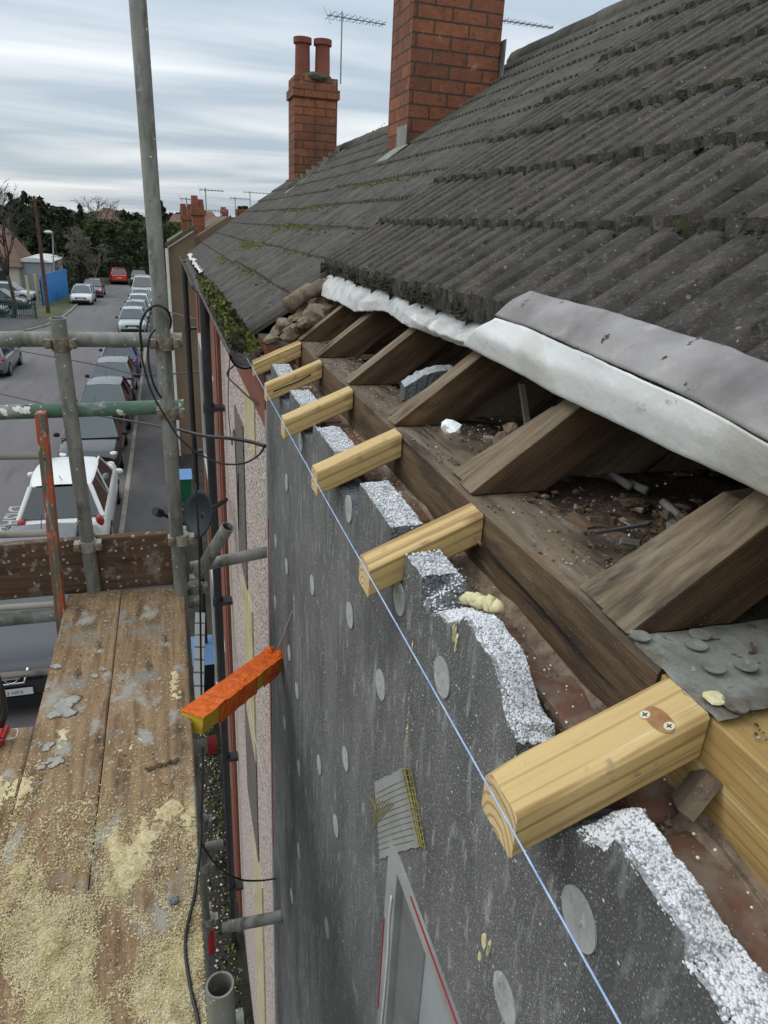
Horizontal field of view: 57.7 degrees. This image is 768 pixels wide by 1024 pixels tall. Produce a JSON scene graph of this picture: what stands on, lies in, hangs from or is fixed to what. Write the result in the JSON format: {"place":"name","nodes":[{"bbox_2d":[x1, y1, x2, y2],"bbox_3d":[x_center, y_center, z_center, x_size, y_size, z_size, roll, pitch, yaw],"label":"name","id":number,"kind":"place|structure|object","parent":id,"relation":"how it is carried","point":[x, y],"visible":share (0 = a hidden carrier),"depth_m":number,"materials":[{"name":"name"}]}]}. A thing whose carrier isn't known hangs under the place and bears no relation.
{"place":"outdoors","nodes":[
{"label":"outdoors","id":0,"kind":"place"},
{"bbox_2d":[0,291,76,330],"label":"side pavement","id":1,"kind":"structure","parent":0,"point":[15,324],"depth_m":47.28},
{"bbox_2d":[0,225,31,285],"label":"house","id":2,"kind":"structure","parent":1,"relation":"on","point":[19,251],"depth_m":63.22,"materials":[{"name":"beige"}]},
{"bbox_2d":[0,288,31,308],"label":"parked car","id":3,"kind":"object","parent":1,"relation":"on","point":[5,295],"visible":0.61,"depth_m":52.25,"materials":[{"name":"grey paint"}]},
{"bbox_2d":[0,301,36,318],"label":"green fence","id":4,"kind":"object","parent":1,"relation":"on","point":[12,304],"visible":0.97,"depth_m":47.83,"materials":[{"name":"metal"}]},
{"bbox_2d":[0,281,39,299],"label":"parked car","id":5,"kind":"object","parent":1,"relation":"on","point":[20,290],"visible":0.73,"depth_m":57.43,"materials":[{"name":"grey paint"}]},
{"bbox_2d":[29,196,50,312],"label":"telegraph pole","id":6,"kind":"object","parent":1,"relation":"on","point":[44,281],"visible":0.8,"depth_m":49.60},
{"bbox_2d":[20,253,62,290],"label":"site cabin","id":7,"kind":"object","parent":1,"relation":"on","point":[31,267],"visible":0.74,"depth_m":64.26,"materials":[{"name":"metal"}]},
{"bbox_2d":[31,293,70,316],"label":"grass verge","id":8,"kind":"object","parent":1,"relation":"on","point":[57,307],"depth_m":53.72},
{"bbox_2d":[39,269,68,305],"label":"blue hoarding","id":9,"kind":"object","parent":8,"relation":"on","point":[57,284],"visible":0.77,"depth_m":58.30,"materials":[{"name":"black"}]},
{"bbox_2d":[62,258,82,293],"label":"undergrowth","id":10,"kind":"object","parent":8,"relation":"on","point":[73,277],"visible":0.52,"depth_m":65.16,"materials":[{"name":"green plant"}]},
{"bbox_2d":[0,285,144,728],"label":"road","id":11,"kind":"structure","parent":0,"point":[33,377],"depth_m":28.75,"materials":[{"name":"asphalt"}]},
{"bbox_2d":[0,347,22,375],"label":"parked car","id":12,"kind":"object","parent":11,"relation":"on","point":[10,359],"visible":0.75,"depth_m":31.62,"materials":[{"name":"grey paint"}]},
{"bbox_2d":[0,514,100,708],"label":"parked car","id":13,"kind":"object","parent":11,"relation":"on","point":[27,647],"visible":0.27,"depth_m":10.41,"materials":[{"name":"black paint"}]},
{"bbox_2d":[16,456,122,534],"bbox_3d":[-7.391,-0.532,16.582,2.193,1.831,4.421,-4,23,-16],"label":"parked car","id":14,"kind":"object","parent":11,"relation":"on","point":[103,484],"visible":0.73,"depth_m":15.05,"materials":[{"name":"white paint"}]},
{"bbox_2d":[68,281,95,304],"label":"parked car","id":15,"kind":"object","parent":11,"relation":"on","point":[82,292],"visible":0.99,"depth_m":57.85,"materials":[{"name":"grey paint"}]},
{"bbox_2d":[53,401,127,467],"bbox_3d":[-8.923,-2.466,21.450,2.093,1.610,4.071,-4,23,-16],"label":"parked car","id":16,"kind":"object","parent":11,"relation":"on","point":[105,439],"visible":0.54,"depth_m":20.56,"materials":[{"name":"black paint"}]},
{"bbox_2d":[84,278,105,296],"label":"parked car","id":17,"kind":"object","parent":11,"relation":"on","point":[98,285],"visible":0.75,"depth_m":63.50,"materials":[{"name":"red paint"}]},
{"bbox_2d":[77,375,134,428],"bbox_3d":[-10.091,-4.073,25.264,2.079,1.610,3.871,-4,23,-16],"label":"parked car","id":18,"kind":"object","parent":11,"relation":"on","point":[111,388],"visible":0.48,"depth_m":24.74,"materials":[{"name":"grey paint"}]},
{"bbox_2d":[85,351,138,400],"bbox_3d":[-11.261,-5.661,29.028,2.075,1.610,3.971,-4,23,-16],"label":"parked car","id":19,"kind":"object","parent":11,"relation":"on","point":[123,363],"visible":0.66,"depth_m":28.55,"materials":[{"name":"grey paint"}]},
{"bbox_2d":[99,347,142,376],"bbox_3d":[-12.614,-7.523,33.432,2.051,1.621,3.871,-4,23,-16],"label":"parked car","id":20,"kind":"object","parent":11,"relation":"on","point":[133,353],"visible":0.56,"depth_m":32.04,"materials":[{"name":"blue paint"}]},
{"bbox_2d":[115,306,149,331],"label":"parked car","id":21,"kind":"object","parent":11,"relation":"on","point":[129,318],"visible":0.93,"depth_m":44.53,"materials":[{"name":"grey paint"}]},
{"bbox_2d":[129,274,150,290],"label":"parked van","id":22,"kind":"object","parent":11,"relation":"on","point":[141,280],"visible":0.34,"depth_m":61.22,"materials":[{"name":"beige paint"}]},
{"bbox_2d":[0,218,168,309],"bbox_3d":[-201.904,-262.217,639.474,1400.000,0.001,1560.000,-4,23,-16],"label":"ground","id":23,"kind":"structure","parent":0,"point":[103,278],"depth_m":83.13,"materials":[{"name":"asphalt"}]},
{"bbox_2d":[0,180,45,316],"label":"bare tree","id":24,"kind":"object","parent":23,"relation":"on","point":[4,265],"visible":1,"depth_m":46.71,"materials":[{"name":"brown plant"}]},
{"bbox_2d":[14,190,32,240],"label":"conifer tree","id":25,"kind":"object","parent":23,"relation":"on","point":[25,201],"visible":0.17,"depth_m":75.28,"materials":[{"name":"green plant"}]},
{"bbox_2d":[17,211,51,254],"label":"conifer tree","id":26,"kind":"object","parent":23,"relation":"on","point":[29,238],"visible":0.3,"depth_m":72.45,"materials":[{"name":"green plant"}]},
{"bbox_2d":[18,195,76,267],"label":"conifer tree","id":27,"kind":"object","parent":23,"relation":"on","point":[46,216],"visible":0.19,"depth_m":74.14,"materials":[{"name":"green plant"}]},
{"bbox_2d":[37,223,89,277],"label":"conifer tree","id":28,"kind":"object","parent":23,"relation":"on","point":[60,243],"visible":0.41,"depth_m":71.96,"materials":[{"name":"green plant"}]},
{"bbox_2d":[51,224,107,282],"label":"bare tree","id":29,"kind":"object","parent":23,"relation":"on","point":[80,254],"visible":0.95,"depth_m":66.53,"materials":[{"name":"brown plant"}]},
{"bbox_2d":[69,197,122,220],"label":"bare tree","id":30,"kind":"object","parent":23,"relation":"on","point":[114,213],"visible":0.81,"depth_m":118.21,"materials":[{"name":"brown plant"}]},
{"bbox_2d":[0,205,230,228],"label":"distant trees","id":31,"kind":"object","parent":23,"relation":"on","point":[62,213],"visible":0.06,"depth_m":196.23,"materials":[{"name":"green plant"}]},
{"bbox_2d":[63,217,181,278],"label":"conifer hedge","id":32,"kind":"object","parent":23,"relation":"on","point":[127,246],"visible":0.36,"depth_m":83.51,"materials":[{"name":"green plant"}]},
{"bbox_2d":[110,311,151,590],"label":"kerb","id":33,"kind":"structure","parent":23,"relation":"on","point":[125,500],"depth_m":20.86,"materials":[{"name":"concrete"}]},
{"bbox_2d":[103,279,166,284],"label":"gravel turning area","id":34,"kind":"object","parent":23,"relation":"on","point":[106,281],"visible":0.2,"depth_m":78.02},
{"bbox_2d":[107,267,127,283],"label":"parked car","id":35,"kind":"object","parent":34,"relation":"on","point":[117,274],"visible":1,"depth_m":76.27,"materials":[{"name":"red paint"}]},
{"bbox_2d":[119,285,173,591],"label":"pavement","id":36,"kind":"structure","parent":0,"point":[147,492],"depth_m":20.09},
{"bbox_2d":[179,468,191,512],"bbox_3d":[-5.148,-0.522,17.623,0.620,1.059,0.809,-4,23,-16],"label":"wheelie bin","id":37,"kind":"object","parent":36,"relation":"on","point":[185,481],"visible":0.24,"depth_m":17.30,"materials":[{"name":"green plastic"}]},
{"bbox_2d":[191,635,214,692],"bbox_3d":[-2.857,2.480,10.514,0.620,1.059,0.809,-4,23,-16],"label":"wheelie bin","id":38,"kind":"object","parent":36,"relation":"on","point":[209,668],"visible":0.27,"depth_m":10.20,"materials":[{"name":"blue plastic"}]},
{"bbox_2d":[193,612,204,699],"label":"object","id":39,"kind":"structure","parent":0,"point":[196,675],"depth_m":5.31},
{"bbox_2d":[193,738,207,754],"bbox_3d":[-1.273,0.822,2.126,1.435,0.048,0.048,-4,23,-16],"label":"scaffold tube","id":40,"kind":"object","parent":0,"point":[198,744],"visible":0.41,"depth_m":2.30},
{"bbox_2d":[168,316,253,1023],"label":"front garden ground","id":41,"kind":"structure","parent":0,"point":[186,462],"depth_m":8.51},
{"bbox_2d":[129,0,213,981],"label":"scaffold tube","id":42,"kind":"object","parent":41,"relation":"on","point":[144,89],"visible":0.6,"depth_m":2.23,"materials":[{"name":"metal"}]},
{"bbox_2d":[0,594,198,626],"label":"scaffold tube","id":43,"kind":"object","parent":42,"relation":"attached to","point":[26,617],"depth_m":2.52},
{"bbox_2d":[0,410,65,678],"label":"ladder","id":44,"kind":"object","parent":43,"relation":"attached to","point":[51,530],"visible":0.34,"depth_m":2.37,"materials":[{"name":"metal"}]},
{"bbox_2d":[187,574,207,594],"bbox_3d":[-0.741,0.288,2.738,0.093,0.058,0.124,-4,23,-16],"label":"scaffold coupler","id":45,"kind":"object","parent":43,"relation":"attached to","point":[193,586],"visible":0.72,"depth_m":2.70,"materials":[{"name":"metal"}]},
{"bbox_2d":[193,522,233,577],"bbox_3d":[-0.647,0.147,2.638,0.179,0.250,0.048,10,23,17],"label":"scaffold tube","id":46,"kind":"object","parent":45,"relation":"on","point":[217,543],"visible":0.94,"depth_m":2.61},
{"bbox_2d":[75,587,207,1023],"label":"scaffold board","id":47,"kind":"object","parent":42,"relation":"attached to","point":[164,633],"visible":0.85,"depth_m":1.77,"materials":[{"name":"wood"}]},
{"bbox_2d":[184,484,203,1023],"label":"cable","id":48,"kind":"object","parent":47,"relation":"on","point":[194,1004],"visible":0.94,"depth_m":1.54,"materials":[{"name":"black rubber"}]},
{"bbox_2d":[168,526,194,546],"bbox_3d":[-0.747,0.091,2.569,0.093,0.058,0.114,-4,23,-16],"label":"scaffold coupler","id":49,"kind":"object","parent":42,"relation":"attached to","point":[186,538],"visible":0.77,"depth_m":2.53,"materials":[{"name":"metal"}]},
{"bbox_2d":[140,346,264,464],"bbox_3d":[-0.563,-0.330,2.275,0.452,0.388,0.102,11,23,18],"label":"cable","id":50,"kind":"object","parent":42,"relation":"attached to","point":[174,431],"visible":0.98,"depth_m":2.32,"materials":[{"name":"black rubber"}]},
{"bbox_2d":[201,854,215,873],"bbox_3d":[-0.821,1.593,3.185,0.093,0.058,0.124,-4,23,-16],"label":"scaffold coupler","id":51,"kind":"object","parent":42,"relation":"attached to","point":[208,866],"visible":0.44,"depth_m":3.15,"materials":[{"name":"metal"}]},
{"bbox_2d":[205,839,223,852],"bbox_3d":[-1.501,1.581,2.996,1.585,0.048,0.048,-4,23,-16],"label":"scaffold tube","id":52,"kind":"object","parent":51,"relation":"attached to","point":[214,845],"visible":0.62,"depth_m":3.19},
{"bbox_2d":[165,195,233,455],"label":"gable house","id":53,"kind":"structure","parent":41,"relation":"on","point":[198,230],"depth_m":20.98,"materials":[{"name":"brick"}]},
{"bbox_2d":[166,394,249,1023],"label":"weeds","id":54,"kind":"object","parent":41,"relation":"on","point":[224,910],"visible":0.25,"depth_m":7.91,"materials":[{"name":"green plant"}]},
{"bbox_2d":[205,971,235,1023],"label":"scaffold tube","id":55,"kind":"object","parent":41,"relation":"on","point":[220,994],"visible":1,"depth_m":1.20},
{"bbox_2d":[235,1007,243,1023],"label":"scaffold tube","id":56,"kind":"object","parent":55,"relation":"attached to","point":[239,1016],"visible":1,"depth_m":1.28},
{"bbox_2d":[0,726,34,863],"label":"scaffold board","id":57,"kind":"object","parent":56,"relation":"on","point":[17,748],"visible":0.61,"depth_m":1.79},
{"bbox_2d":[0,676,18,745],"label":"ratchet buckle","id":58,"kind":"object","parent":57,"relation":"on","point":[3,719],"visible":1,"depth_m":1.83,"materials":[{"name":"red paint"}]},
{"bbox_2d":[0,606,207,1023],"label":"sawdust","id":59,"kind":"object","parent":57,"relation":"on","point":[50,964],"visible":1,"depth_m":1.37},
{"bbox_2d":[0,590,121,1023],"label":"scaffold board","id":60,"kind":"object","parent":56,"relation":"on","point":[91,706],"visible":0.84,"depth_m":1.81,"materials":[{"name":"wood"}]},
{"bbox_2d":[49,316,100,593],"bbox_3d":[-1.054,-0.156,2.399,0.049,1.007,0.128,-4,23,-16],"label":"scaffold tube","id":61,"kind":"object","parent":60,"relation":"on","point":[63,362],"visible":1,"depth_m":2.35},
{"bbox_2d":[0,530,173,599],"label":"toe board","id":62,"kind":"object","parent":61,"relation":"attached to","point":[133,560],"depth_m":2.60,"materials":[{"name":"brown wood"}]},
{"bbox_2d":[73,532,101,553],"bbox_3d":[-1.081,0.114,2.552,0.093,0.058,0.114,-4,23,-16],"label":"scaffold coupler","id":63,"kind":"object","parent":61,"relation":"attached to","point":[91,547],"visible":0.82,"depth_m":2.52,"materials":[{"name":"metal"}]},
{"bbox_2d":[0,331,182,346],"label":"scaffold tube","id":64,"kind":"object","parent":61,"relation":"attached to","point":[37,338],"visible":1,"depth_m":2.25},
{"bbox_2d":[43,336,77,351],"bbox_3d":[-1.029,-0.541,2.228,0.093,0.058,0.119,-4,23,-16],"label":"scaffold coupler","id":65,"kind":"object","parent":64,"relation":"attached to","point":[63,345],"visible":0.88,"depth_m":2.19,"materials":[{"name":"metal"}]},
{"bbox_2d":[150,335,179,350],"bbox_3d":[-0.725,-0.560,2.306,0.093,0.058,0.124,-4,23,-16],"label":"scaffold coupler","id":66,"kind":"object","parent":64,"relation":"attached to","point":[166,344],"visible":0.88,"depth_m":2.26,"materials":[{"name":"metal"}]},
{"bbox_2d":[139,304,171,348],"bbox_3d":[-0.716,-0.604,2.255,0.079,0.142,0.153,11,23,18],"label":"cable","id":67,"kind":"object","parent":66,"relation":"attached to","point":[145,313],"visible":0.92,"depth_m":2.20,"materials":[{"name":"black rubber"}]},
{"bbox_2d":[0,399,183,419],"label":"scaffold tube","id":68,"kind":"object","parent":61,"relation":"attached to","point":[54,410],"visible":0.76,"depth_m":2.33,"materials":[{"name":"green paint"}]},
{"bbox_2d":[156,404,184,420],"bbox_3d":[-0.732,-0.345,2.395,0.093,0.058,0.124,-4,23,-16],"label":"scaffold coupler","id":69,"kind":"object","parent":68,"relation":"attached to","point":[176,413],"visible":0.73,"depth_m":2.35,"materials":[{"name":"metal"}]},
{"bbox_2d":[36,619,162,769],"bbox_3d":[-0.848,0.509,2.123,0.337,0.002,0.726,-4,23,-16],"label":"cement splash","id":70,"kind":"object","parent":60,"relation":"on","point":[66,704],"visible":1,"depth_m":1.98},
{"bbox_2d":[200,727,240,1004],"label":"ground litter","id":71,"kind":"object","parent":41,"relation":"on","point":[214,899],"visible":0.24,"depth_m":8.18,"materials":[{"name":"white paint"}]},
{"bbox_2d":[180,36,387,910],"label":"terraced house","id":72,"kind":"structure","parent":41,"relation":"on","point":[318,169],"depth_m":6.99,"materials":[{"name":"brick"}]},
{"bbox_2d":[1,347,198,374],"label":"cable","id":73,"kind":"object","parent":72,"relation":"attached to","point":[101,365],"visible":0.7,"depth_m":15.55,"materials":[{"name":"black rubber"}]},
{"bbox_2d":[198,333,207,478],"bbox_3d":[-1.952,-1.089,7.628,0.031,1.500,1.400,-4,23,-16],"label":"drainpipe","id":74,"kind":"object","parent":72,"relation":"in","point":[199,334],"depth_m":8.09,"materials":[{"name":"white paint"}]},
{"bbox_2d":[210,569,217,683],"bbox_3d":[-2.099,1.735,8.773,0.031,2.000,1.400,-4,23,-16],"label":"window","id":75,"kind":"structure","parent":72,"relation":"in","point":[211,573],"depth_m":9.24,"materials":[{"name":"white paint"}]},
{"bbox_2d":[323,5,386,83],"bbox_3d":[-0.284,-4.685,7.024,0.632,0.672,0.324,-4,23,-16],"label":"tv aerial","id":76,"kind":"object","parent":72,"relation":"attached to","point":[342,16],"visible":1,"depth_m":6.96,"materials":[{"name":"silver metal"}]},
{"bbox_2d":[212,18,653,292],"bbox_3d":[-0.494,-2.697,5.714,1.909,1.362,6.812,-4,23,-16],"label":"moss","id":77,"kind":"object","parent":72,"relation":"on","point":[289,226],"visible":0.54,"depth_m":4.25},
{"bbox_2d":[194,0,678,1023],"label":"terraced house","id":78,"kind":"structure","parent":41,"relation":"on","point":[448,66],"depth_m":4.20,"materials":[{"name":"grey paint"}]},
{"bbox_2d":[152,490,227,538],"bbox_3d":[-1.241,-0.015,4.861,0.318,0.317,0.755,11,23,20],"label":"satellite dish","id":79,"kind":"object","parent":78,"relation":"attached to","point":[206,508],"visible":0.93,"depth_m":4.82,"materials":[{"name":"black metal"}]},
{"bbox_2d":[190,546,266,572],"bbox_3d":[-0.628,0.194,2.845,0.315,0.092,0.048,-4,23,-16],"label":"scaffold tube","id":80,"kind":"object","parent":78,"relation":"attached to","point":[234,558],"visible":0.72,"depth_m":2.83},
{"bbox_2d":[195,274,262,355],"bbox_3d":[-0.905,-1.152,3.768,0.118,0.089,3.203,-4,23,-16],"label":"moss","id":81,"kind":"object","parent":78,"relation":"on","point":[234,331],"visible":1,"depth_m":2.89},
{"bbox_2d":[228,358,238,529],"bbox_3d":[-0.915,-0.490,4.251,0.019,1.136,0.603,-4,23,-16],"label":"cable","id":82,"kind":"object","parent":78,"relation":"attached to","point":[235,452],"visible":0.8,"depth_m":4.20,"materials":[{"name":"black plastic"}]},
{"bbox_2d":[252,341,300,376],"bbox_3d":[-0.367,-0.523,2.376,0.158,0.115,0.061,-4,23,-16],"label":"timber bracket","id":83,"kind":"object","parent":78,"relation":"attached to","point":[282,355],"visible":0.91,"depth_m":2.35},
{"bbox_2d":[258,0,767,973],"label":"terraced house","id":84,"kind":"structure","parent":41,"relation":"on","point":[662,314],"depth_m":1.08,"materials":[{"name":"brick"}]},
{"bbox_2d":[279,324,303,343],"bbox_3d":[-0.316,-0.630,2.458,0.064,0.066,0.098,21,28,37],"label":"stone","id":85,"kind":"object","parent":84,"relation":"on","point":[288,336],"visible":0.67,"depth_m":2.43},
{"bbox_2d":[264,360,321,401],"bbox_3d":[-0.268,-0.388,2.058,0.162,0.117,0.057,-4,23,-16],"label":"timber bracket","id":86,"kind":"object","parent":84,"relation":"attached to","point":[284,384],"visible":0.98,"depth_m":2.04,"materials":[{"name":"yellow wood"}]},
{"bbox_2d":[288,311,302,323],"bbox_3d":[-0.314,-0.716,2.598,0.092,0.062,0.063,-4,23,-16],"label":"stone","id":87,"kind":"object","parent":84,"relation":"on","point":[294,318],"visible":0.34,"depth_m":2.57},
{"bbox_2d":[281,277,328,312],"bbox_3d":[-0.285,-0.811,2.605,0.205,0.127,0.064,-12,27,-33],"label":"mortar fillet","id":88,"kind":"object","parent":87,"relation":"on","point":[291,301],"visible":0.83,"depth_m":2.58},
{"bbox_2d":[301,303,327,326],"bbox_3d":[-0.245,-0.695,2.472,0.090,0.087,0.138,-4,23,-16],"label":"stone","id":89,"kind":"object","parent":84,"relation":"on","point":[314,314],"visible":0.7,"depth_m":2.44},
{"bbox_2d":[281,386,352,438],"bbox_3d":[-0.164,-0.243,1.719,0.168,0.120,0.080,-4,23,-16],"label":"timber bracket","id":90,"kind":"object","parent":84,"relation":"attached to","point":[318,411],"visible":0.98,"depth_m":1.71,"materials":[{"name":"yellow wood"}]},
{"bbox_2d":[311,428,401,495],"bbox_3d":[-0.056,-0.100,1.379,0.166,0.118,0.058,-4,23,-16],"label":"timber bracket","id":91,"kind":"object","parent":84,"relation":"attached to","point":[354,462],"visible":1,"depth_m":1.36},
{"bbox_2d":[359,503,483,596],"bbox_3d":[0.056,0.058,1.024,0.168,0.120,0.080,-4,23,-16],"label":"timber bracket","id":92,"kind":"object","parent":84,"relation":"attached to","point":[453,533],"visible":0.88,"depth_m":1.01,"materials":[{"name":"yellow wood"}]},
{"bbox_2d":[399,365,452,399],"bbox_3d":[0.099,-0.295,1.585,0.119,0.076,0.038,-2,23,-13],"label":"foam offcut","id":93,"kind":"object","parent":84,"relation":"on","point":[415,383],"visible":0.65,"depth_m":1.57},
{"bbox_2d":[441,419,460,434],"bbox_3d":[0.124,-0.157,1.294,0.038,0.027,0.056,-4,23,-16],"label":"plaster lump","id":94,"kind":"object","parent":84,"relation":"on","point":[450,427],"visible":1,"depth_m":1.28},
{"bbox_2d":[265,363,767,1023],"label":"insulation cladding","id":95,"kind":"structure","parent":84,"relation":"attached to","point":[407,889],"depth_m":0.99,"materials":[{"name":"grey plastic"}]},
{"bbox_2d":[180,428,266,447],"bbox_3d":[-0.551,-0.257,2.387,0.039,0.090,0.551,-17,29,-40],"label":"cable","id":96,"kind":"object","parent":95,"relation":"attached to","point":[226,438],"visible":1,"depth_m":2.35,"materials":[{"name":"black rubber"}]},
{"bbox_2d":[180,611,292,734],"bbox_3d":[-0.398,0.476,2.170,0.224,0.403,0.524,9,23,15],"label":"taped block","id":97,"kind":"object","parent":95,"relation":"hanging from","point":[222,700],"depth_m":2.15,"materials":[{"name":"orange"}]},
{"bbox_2d":[198,835,275,881],"bbox_3d":[-0.517,1.346,2.686,0.081,0.952,0.658,8,23,12],"label":"cable","id":98,"kind":"object","parent":95,"relation":"attached to","point":[218,866],"visible":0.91,"depth_m":2.55,"materials":[{"name":"black rubber"}]},
{"bbox_2d":[222,910,282,932],"bbox_3d":[-0.543,1.730,2.950,0.278,0.077,0.048,-1,22,-9],"label":"scaffold tube","id":99,"kind":"object","parent":95,"relation":"attached to","point":[251,921],"visible":0.93,"depth_m":2.93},
{"bbox_2d":[518,383,529,423],"bbox_3d":[0.291,-0.221,1.445,0.012,0.079,0.058,-4,23,-16],"label":"grey batten","id":100,"kind":"object","parent":84,"relation":"on","point":[524,403],"visible":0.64,"depth_m":1.44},
{"bbox_2d":[304,355,752,908],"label":"bead crumbs","id":101,"kind":"object","parent":84,"relation":"on","point":[644,809],"visible":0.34,"depth_m":0.82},
{"bbox_2d":[311,340,767,740],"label":"rubble","id":102,"kind":"object","parent":84,"relation":"on","point":[667,519],"visible":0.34,"depth_m":1.06,"materials":[{"name":"brown soil"}]},
{"bbox_2d":[320,1,767,377],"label":"moss","id":103,"kind":"object","parent":84,"relation":"on","point":[414,296],"visible":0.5,"depth_m":1.81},
{"bbox_2d":[565,511,596,529],"bbox_3d":[0.259,0.012,0.919,0.020,0.016,0.075,-2,23,-11],"label":"wood strip","id":104,"kind":"object","parent":84,"relation":"on","point":[576,518],"visible":1,"depth_m":0.91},
{"bbox_2d":[482,678,709,857],"bbox_3d":[0.183,0.222,0.617,0.171,0.121,0.062,-4,23,-16],"label":"timber bracket","id":105,"kind":"object","parent":84,"relation":"attached to","point":[544,790],"visible":1,"depth_m":0.60,"materials":[{"name":"yellow wood"}]},
{"bbox_2d":[246,358,621,1023],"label":"string line","id":106,"kind":"object","parent":105,"relation":"attached to","point":[476,764],"visible":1,"depth_m":0.60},
{"bbox_2d":[604,471,633,490],"bbox_3d":[0.395,-0.056,1.180,0.017,0.018,0.073,-4,23,-16],"label":"plaster strip","id":107,"kind":"object","parent":84,"relation":"on","point":[619,479],"visible":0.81,"depth_m":1.16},
{"bbox_2d":[592,521,651,534],"bbox_3d":[0.308,0.021,0.905,0.120,0.016,0.021,-9,25,-27],"label":"slate piece","id":108,"kind":"object","parent":84,"relation":"on","point":[638,525],"visible":1,"depth_m":0.90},
{"bbox_2d":[0,0,620,216],"label":"sky","id":109,"kind":"structure","parent":0,"point":[222,70],"materials":[{"name":"grey"}]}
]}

